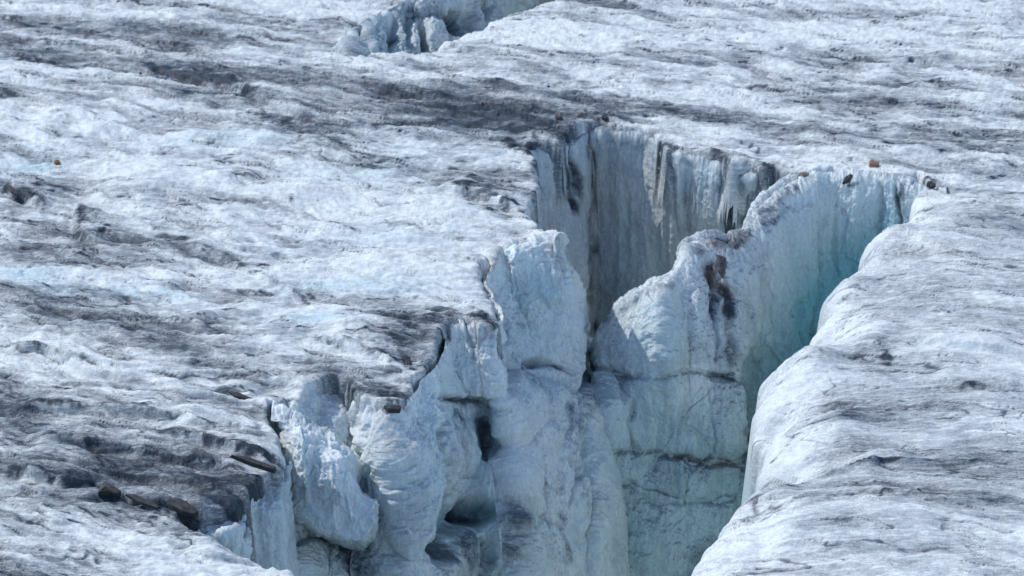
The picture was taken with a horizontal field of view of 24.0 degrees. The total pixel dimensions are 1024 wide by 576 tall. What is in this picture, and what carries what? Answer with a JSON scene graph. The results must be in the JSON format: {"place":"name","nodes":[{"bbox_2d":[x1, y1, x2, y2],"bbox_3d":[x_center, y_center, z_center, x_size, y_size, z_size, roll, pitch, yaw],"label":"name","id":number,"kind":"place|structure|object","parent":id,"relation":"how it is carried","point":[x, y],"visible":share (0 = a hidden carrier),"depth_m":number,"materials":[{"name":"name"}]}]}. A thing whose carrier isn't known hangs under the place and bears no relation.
{"place":"outdoors","nodes":[
{"label":"outdoors","id":0,"kind":"place"},
{"bbox_2d":[190,459,299,575],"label":"crevasse front wall","id":1,"kind":"structure","parent":0,"point":[272,515],"depth_m":40.55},
{"bbox_2d":[269,230,630,575],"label":"crevasse left wall","id":2,"kind":"structure","parent":0,"point":[490,464],"depth_m":45.90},
{"bbox_2d":[271,400,379,550],"bbox_3d":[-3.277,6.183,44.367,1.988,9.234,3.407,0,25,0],"label":"ice bulge","id":3,"kind":"object","parent":2,"relation":"attached to","point":[333,503],"visible":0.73,"depth_m":41.64,"materials":[{"name":"ice"}]},
{"bbox_2d":[504,227,567,337],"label":"ice block","id":4,"kind":"structure","parent":2,"relation":"attached to","point":[533,268],"depth_m":49.05,"materials":[{"name":"ice"}]},
{"bbox_2d":[0,0,1023,575],"bbox_3d":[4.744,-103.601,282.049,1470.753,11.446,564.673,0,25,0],"label":"glacier surface","id":5,"kind":"object","parent":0,"point":[184,248],"visible":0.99,"depth_m":49.59,"materials":[{"name":"white ice"}]},
{"bbox_2d":[5,185,17,195],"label":"slate rock","id":6,"kind":"object","parent":5,"relation":"on","point":[11,189],"visible":1,"depth_m":51.42,"materials":[{"name":"grey stone"}]},
{"bbox_2d":[54,159,60,164],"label":"red stone","id":7,"kind":"object","parent":5,"relation":"on","point":[57,162],"visible":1,"depth_m":52.97,"materials":[{"name":"brown stone"}]},
{"bbox_2d":[98,482,120,498],"bbox_3d":[-6.630,3.341,39.753,0.382,0.173,0.231,8,48,3],"label":"slate rock","id":8,"kind":"object","parent":5,"relation":"on","point":[108,489],"visible":1,"depth_m":39.69,"materials":[{"name":"grey stone"}]},
{"bbox_2d":[125,494,159,509],"bbox_3d":[-6.044,3.493,39.412,0.623,0.083,0.230,9,43,2],"label":"slate rock","id":9,"kind":"object","parent":5,"relation":"on","point":[140,500],"visible":1,"depth_m":39.38,"materials":[{"name":"grey stone"}]},
{"bbox_2d":[168,497,197,519],"bbox_3d":[-5.358,3.590,39.266,0.551,0.218,0.290,10,46,5],"label":"slate rock","id":10,"kind":"object","parent":5,"relation":"on","point":[182,508],"visible":1,"depth_m":39.18,"materials":[{"name":"grey stone"}]},
{"bbox_2d":[229,392,251,399],"bbox_3d":[-4.788,1.942,42.818,0.526,0.070,0.202,8,37,3],"label":"slate rock","id":11,"kind":"object","parent":5,"relation":"on","point":[238,395],"visible":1,"depth_m":42.80,"materials":[{"name":"grey stone"}]},
{"bbox_2d":[230,455,276,472],"bbox_3d":[-4.346,2.932,40.356,0.844,0.222,0.105,9,26,18],"label":"slate rock","id":12,"kind":"object","parent":5,"relation":"on","point":[252,462],"visible":1,"depth_m":40.30,"materials":[{"name":"grey stone"}]},
{"bbox_2d":[384,404,400,412],"bbox_3d":[-2.099,2.121,42.359,0.304,0.131,0.148,-2,42,-5],"label":"slate rock","id":13,"kind":"object","parent":5,"relation":"on","point":[391,408],"visible":1,"depth_m":42.31,"materials":[{"name":"grey stone"}]},
{"bbox_2d":[404,355,410,364],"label":"slate rock","id":14,"kind":"object","parent":5,"relation":"on","point":[407,359],"visible":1,"depth_m":44.15,"materials":[{"name":"grey stone"}]},
{"bbox_2d":[332,0,554,56],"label":"crevasse wall","id":15,"kind":"structure","parent":5,"relation":"on","point":[424,28],"depth_m":63.46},
{"bbox_2d":[1,9,995,551],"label":"grit","id":16,"kind":"object","parent":5,"relation":"on","point":[395,337],"visible":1,"depth_m":55.19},
{"bbox_2d":[554,112,561,120],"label":"grey stone","id":17,"kind":"object","parent":5,"relation":"on","point":[558,115],"visible":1,"depth_m":55.19,"materials":[{"name":"grey stone"}]},
{"bbox_2d":[601,114,607,120],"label":"grey stone","id":18,"kind":"object","parent":5,"relation":"on","point":[604,117],"visible":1,"depth_m":55.43,"materials":[{"name":"stone"}]},
{"bbox_2d":[842,174,852,184],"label":"dark stone","id":19,"kind":"object","parent":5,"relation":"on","point":[847,179],"visible":1,"depth_m":52.04,"materials":[{"name":"stone"}]},
{"bbox_2d":[926,181,935,188],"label":"dark stone","id":20,"kind":"object","parent":5,"relation":"on","point":[930,184],"visible":1,"depth_m":51.66,"materials":[{"name":"stone"}]},
{"bbox_2d":[530,125,781,337],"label":"crevasse back wall","id":21,"kind":"structure","parent":0,"point":[625,235],"depth_m":55.22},
{"bbox_2d":[581,167,946,575],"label":"ice fin","id":22,"kind":"object","parent":21,"relation":"attached to","point":[685,361],"visible":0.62,"depth_m":50.47,"materials":[{"name":"ice"}]},
{"bbox_2d":[706,265,712,288],"bbox_3d":[4.153,-0.230,50.651,0.094,0.511,0.092,-6,4,-26],"label":"brown stone","id":23,"kind":"object","parent":22,"relation":"on","point":[710,284],"visible":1,"depth_m":50.63,"materials":[{"name":"stone"}]},
{"bbox_2d":[716,254,726,278],"bbox_3d":[4.408,-0.439,50.538,0.210,0.547,0.178,-3,0,-21],"label":"brown stone","id":24,"kind":"object","parent":22,"relation":"on","point":[721,264],"visible":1,"depth_m":50.47,"materials":[{"name":"stone"}]},
{"bbox_2d":[801,172,808,176],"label":"tan stone","id":25,"kind":"object","parent":22,"relation":"on","point":[804,174],"visible":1,"depth_m":52.30,"materials":[{"name":"beige stone"}]},
{"bbox_2d":[868,159,878,167],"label":"brown stone","id":26,"kind":"object","parent":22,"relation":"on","point":[873,163],"visible":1,"depth_m":52.66,"materials":[{"name":"brown stone"}]}
]}

